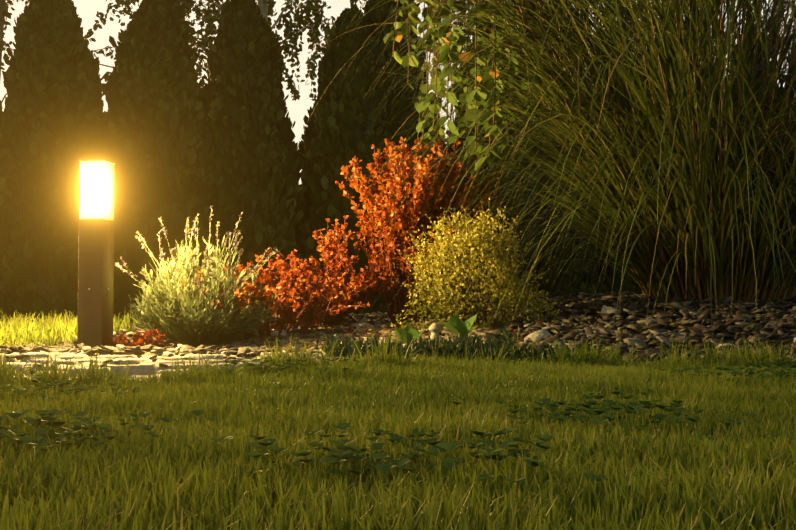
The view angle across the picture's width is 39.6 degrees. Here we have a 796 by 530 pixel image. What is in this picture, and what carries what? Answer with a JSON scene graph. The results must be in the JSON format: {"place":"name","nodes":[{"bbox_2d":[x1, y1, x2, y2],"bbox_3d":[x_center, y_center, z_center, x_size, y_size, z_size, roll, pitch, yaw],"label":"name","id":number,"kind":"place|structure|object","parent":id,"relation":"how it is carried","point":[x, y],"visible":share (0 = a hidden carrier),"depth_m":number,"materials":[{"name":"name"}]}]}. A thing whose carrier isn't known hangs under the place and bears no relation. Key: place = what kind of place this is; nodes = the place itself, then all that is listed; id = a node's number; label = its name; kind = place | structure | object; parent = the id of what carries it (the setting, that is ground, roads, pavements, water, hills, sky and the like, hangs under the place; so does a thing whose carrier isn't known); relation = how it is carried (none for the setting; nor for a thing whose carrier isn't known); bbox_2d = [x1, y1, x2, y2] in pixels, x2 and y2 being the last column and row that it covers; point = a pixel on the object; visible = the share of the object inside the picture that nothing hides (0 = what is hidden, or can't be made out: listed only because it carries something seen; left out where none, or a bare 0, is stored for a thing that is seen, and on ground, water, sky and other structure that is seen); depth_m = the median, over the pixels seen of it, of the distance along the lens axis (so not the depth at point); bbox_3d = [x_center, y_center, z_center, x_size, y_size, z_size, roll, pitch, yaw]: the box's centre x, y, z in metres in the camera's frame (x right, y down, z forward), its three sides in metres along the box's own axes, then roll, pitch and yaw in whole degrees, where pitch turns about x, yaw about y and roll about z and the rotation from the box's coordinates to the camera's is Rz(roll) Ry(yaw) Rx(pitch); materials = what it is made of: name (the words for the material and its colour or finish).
{"place":"outdoors","nodes":[
{"label":"outdoors","id":0,"kind":"place"},
{"bbox_2d":[0,354,795,529],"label":"lawn grass","id":1,"kind":"structure","parent":0,"point":[186,472],"depth_m":1.13,"materials":[{"name":"green plant"}]},
{"bbox_2d":[0,0,795,184],"label":"sky","id":2,"kind":"structure","parent":0,"point":[87,10],"materials":[{"name":"white"}]},
{"bbox_2d":[383,0,553,193],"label":"hanging branches","id":3,"kind":"object","parent":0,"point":[473,95],"visible":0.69,"depth_m":4.86,"materials":[{"name":"green plant"}]},
{"label":"ground","id":4,"kind":"structure","parent":0,"visible":0},
{"bbox_2d":[0,100,21,255],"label":"thuja tree","id":5,"kind":"object","parent":4,"relation":"on","point":[6,166],"visible":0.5,"depth_m":9.21,"materials":[{"name":"green plant"}]},
{"bbox_2d":[0,0,126,322],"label":"thuja tree","id":6,"kind":"object","parent":4,"relation":"on","point":[54,118],"visible":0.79,"depth_m":9.27,"materials":[{"name":"green plant"}]},
{"bbox_2d":[0,0,134,103],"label":"birch tree","id":7,"kind":"object","parent":4,"relation":"on","point":[4,7],"visible":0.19,"depth_m":17.87,"materials":[{"name":"green plant"}]},
{"bbox_2d":[94,0,225,323],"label":"thuja tree","id":8,"kind":"object","parent":4,"relation":"on","point":[157,141],"visible":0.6,"depth_m":9.73,"materials":[{"name":"green plant"}]},
{"bbox_2d":[0,350,448,380],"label":"granite path setts","id":9,"kind":"structure","parent":4,"relation":"on","point":[145,362],"depth_m":3.20,"materials":[{"name":"grey stone"}]},
{"bbox_2d":[199,0,317,310],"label":"thuja tree","id":10,"kind":"object","parent":4,"relation":"on","point":[258,163],"visible":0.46,"depth_m":10.24,"materials":[{"name":"green plant"}]},
{"bbox_2d":[84,0,450,109],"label":"birch tree","id":11,"kind":"object","parent":4,"relation":"on","point":[267,10],"visible":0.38,"depth_m":16.92,"materials":[{"name":"green plant"}]},
{"bbox_2d":[293,0,395,313],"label":"thuja tree","id":12,"kind":"object","parent":4,"relation":"on","point":[343,123],"visible":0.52,"depth_m":10.85,"materials":[{"name":"green plant"}]},
{"bbox_2d":[363,0,464,312],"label":"thuja tree","id":13,"kind":"object","parent":4,"relation":"on","point":[380,14],"visible":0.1,"depth_m":11.21,"materials":[{"name":"green plant"}]},
{"bbox_2d":[113,300,795,527],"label":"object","id":14,"kind":"structure","parent":4,"relation":"on","point":[771,343],"depth_m":3.94,"materials":[{"name":"stone"}]},
{"bbox_2d":[77,158,114,346],"bbox_3d":[-1.154,-0.004,4.228,0.125,0.800,0.125,-1,-2,13],"label":"bollard light","id":15,"kind":"object","parent":14,"relation":"on","point":[95,269],"visible":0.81,"depth_m":4.19,"materials":[{"name":"brown"}]},
{"bbox_2d":[103,329,165,346],"bbox_3d":[-1.006,0.301,4.229,0.211,0.116,0.264,-2,-3,35],"label":"red barberry","id":16,"kind":"object","parent":14,"relation":"on","point":[145,338],"visible":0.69,"depth_m":4.22,"materials":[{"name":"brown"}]},
{"bbox_2d":[0,290,795,373],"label":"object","id":17,"kind":"object","parent":14,"relation":"on","point":[716,331],"visible":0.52,"depth_m":3.97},
{"bbox_2d":[115,206,283,346],"bbox_3d":[-0.812,0.044,4.449,0.715,0.573,0.623,-2,-3,44],"label":"lavender bush","id":18,"kind":"object","parent":17,"relation":"on","point":[182,319],"visible":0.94,"depth_m":4.32,"materials":[{"name":"green plant"}]},
{"bbox_2d":[0,356,795,482],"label":"lawn clover and weeds","id":19,"kind":"object","parent":14,"relation":"on","point":[48,418],"visible":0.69,"depth_m":1.28,"materials":[{"name":"green plant"}]},
{"bbox_2d":[0,306,795,387],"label":"rough grass","id":20,"kind":"structure","parent":14,"relation":"on","point":[23,331],"depth_m":2.80,"materials":[{"name":"green plant"}]},
{"bbox_2d":[141,305,658,351],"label":"stones","id":21,"kind":"object","parent":14,"relation":"on","point":[377,330],"visible":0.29,"depth_m":4.51,"materials":[{"name":"grey stone"}]},
{"bbox_2d":[95,301,789,354],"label":"gravel pebbles","id":22,"kind":"object","parent":14,"relation":"on","point":[309,335],"visible":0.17,"depth_m":4.49,"materials":[{"name":"grey gravel"}]},
{"bbox_2d":[175,258,376,337],"bbox_3d":[-0.479,0.147,4.668,0.782,0.329,0.888,0,-2,1],"label":"red barberry","id":23,"kind":"object","parent":22,"relation":"on","point":[290,306],"visible":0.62,"depth_m":4.56,"materials":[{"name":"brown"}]},
{"bbox_2d":[238,247,389,326],"bbox_3d":[-0.369,0.109,4.971,0.677,0.365,0.814,0,-2,1],"label":"red barberry","id":24,"kind":"object","parent":22,"relation":"on","point":[340,268],"visible":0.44,"depth_m":4.82,"materials":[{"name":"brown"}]},
{"bbox_2d":[309,215,354,321],"bbox_3d":[-0.294,0.033,5.037,0.217,0.512,0.287,0,-2,1],"label":"red shrub","id":25,"kind":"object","parent":22,"relation":"on","point":[335,246],"depth_m":5.00,"materials":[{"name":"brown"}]},
{"bbox_2d":[393,325,422,344],"bbox_3d":[0.038,0.266,4.125,0.117,0.085,0.144,0,-2,1],"label":"broadleaf seedling","id":26,"kind":"object","parent":22,"relation":"on","point":[409,333],"visible":0.83,"depth_m":4.10,"materials":[{"name":"green plant"}]},
{"bbox_2d":[335,136,504,321],"bbox_3d":[0.107,-0.158,5.069,0.773,0.872,0.956,0,-2,1],"label":"red shrub","id":27,"kind":"object","parent":22,"relation":"on","point":[381,191],"visible":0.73,"depth_m":4.92,"materials":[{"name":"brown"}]},
{"bbox_2d":[429,323,440,340],"bbox_3d":[0.141,0.263,4.206,0.048,0.089,0.047,0,-2,1],"label":"mushroom","id":28,"kind":"object","parent":22,"relation":"on","point":[434,328],"visible":0.75,"depth_m":4.19,"materials":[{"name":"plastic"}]},
{"bbox_2d":[438,314,476,337],"bbox_3d":[0.238,0.234,4.182,0.135,0.098,0.123,-1,-3,25],"label":"broadleaf seedling","id":29,"kind":"object","parent":22,"relation":"on","point":[456,325],"visible":0.88,"depth_m":4.16,"materials":[{"name":"green plant"}]},
{"bbox_2d":[390,198,561,331],"bbox_3d":[0.365,0.002,4.554,0.670,0.542,0.587,2,-3,-43],"label":"golden shrub","id":30,"kind":"object","parent":22,"relation":"on","point":[500,274],"visible":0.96,"depth_m":4.46,"materials":[{"name":"yellow plant"}]},
{"bbox_2d":[315,327,591,362],"bbox_3d":[0.082,0.244,3.461,0.686,0.118,1.246,1,-2,-13],"label":"grass border","id":31,"kind":"object","parent":14,"relation":"on","point":[475,343],"visible":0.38,"depth_m":3.01,"materials":[{"name":"green plant"}]},
{"bbox_2d":[250,295,781,355],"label":"stones","id":32,"kind":"object","parent":14,"relation":"on","point":[630,300],"visible":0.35,"depth_m":4.28,"materials":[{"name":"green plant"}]},
{"bbox_2d":[269,305,795,347],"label":"bed rocks","id":33,"kind":"object","parent":14,"relation":"on","point":[542,333],"visible":0.4,"depth_m":4.32,"materials":[{"name":"grey stone"}]},
{"bbox_2d":[298,0,795,338],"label":"miscanthus grass","id":34,"kind":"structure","parent":14,"relation":"on","point":[706,209],"depth_m":4.52,"materials":[{"name":"grass"}]},
{"bbox_2d":[445,14,552,305],"bbox_3d":[1.036,-1.228,12.085,1.250,3.948,1.295,0,-2,1],"label":"thuja tree","id":35,"kind":"object","parent":4,"relation":"on","point":[532,249],"visible":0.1,"depth_m":11.79,"materials":[{"name":"green plant"}]},
{"bbox_2d":[414,0,635,99],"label":"birch tree","id":36,"kind":"object","parent":4,"relation":"on","point":[465,50],"visible":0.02,"depth_m":21.11,"materials":[{"name":"green plant"}]},
{"bbox_2d":[523,0,609,298],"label":"thuja tree","id":37,"kind":"object","parent":4,"relation":"on","point":[578,283],"visible":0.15,"depth_m":12.03,"materials":[{"name":"green plant"}]},
{"bbox_2d":[590,0,641,292],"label":"thuja tree","id":38,"kind":"object","parent":4,"relation":"on","point":[630,285],"visible":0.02,"depth_m":12.57,"materials":[{"name":"green plant"}]},
{"bbox_2d":[729,19,780,288],"bbox_3d":[4.427,-1.212,13.931,1.309,4.039,1.378,0,-2,1],"label":"thuja tree","id":39,"kind":"object","parent":4,"relation":"on","point":[755,83],"visible":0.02,"depth_m":13.84,"materials":[{"name":"green plant"}]}
]}

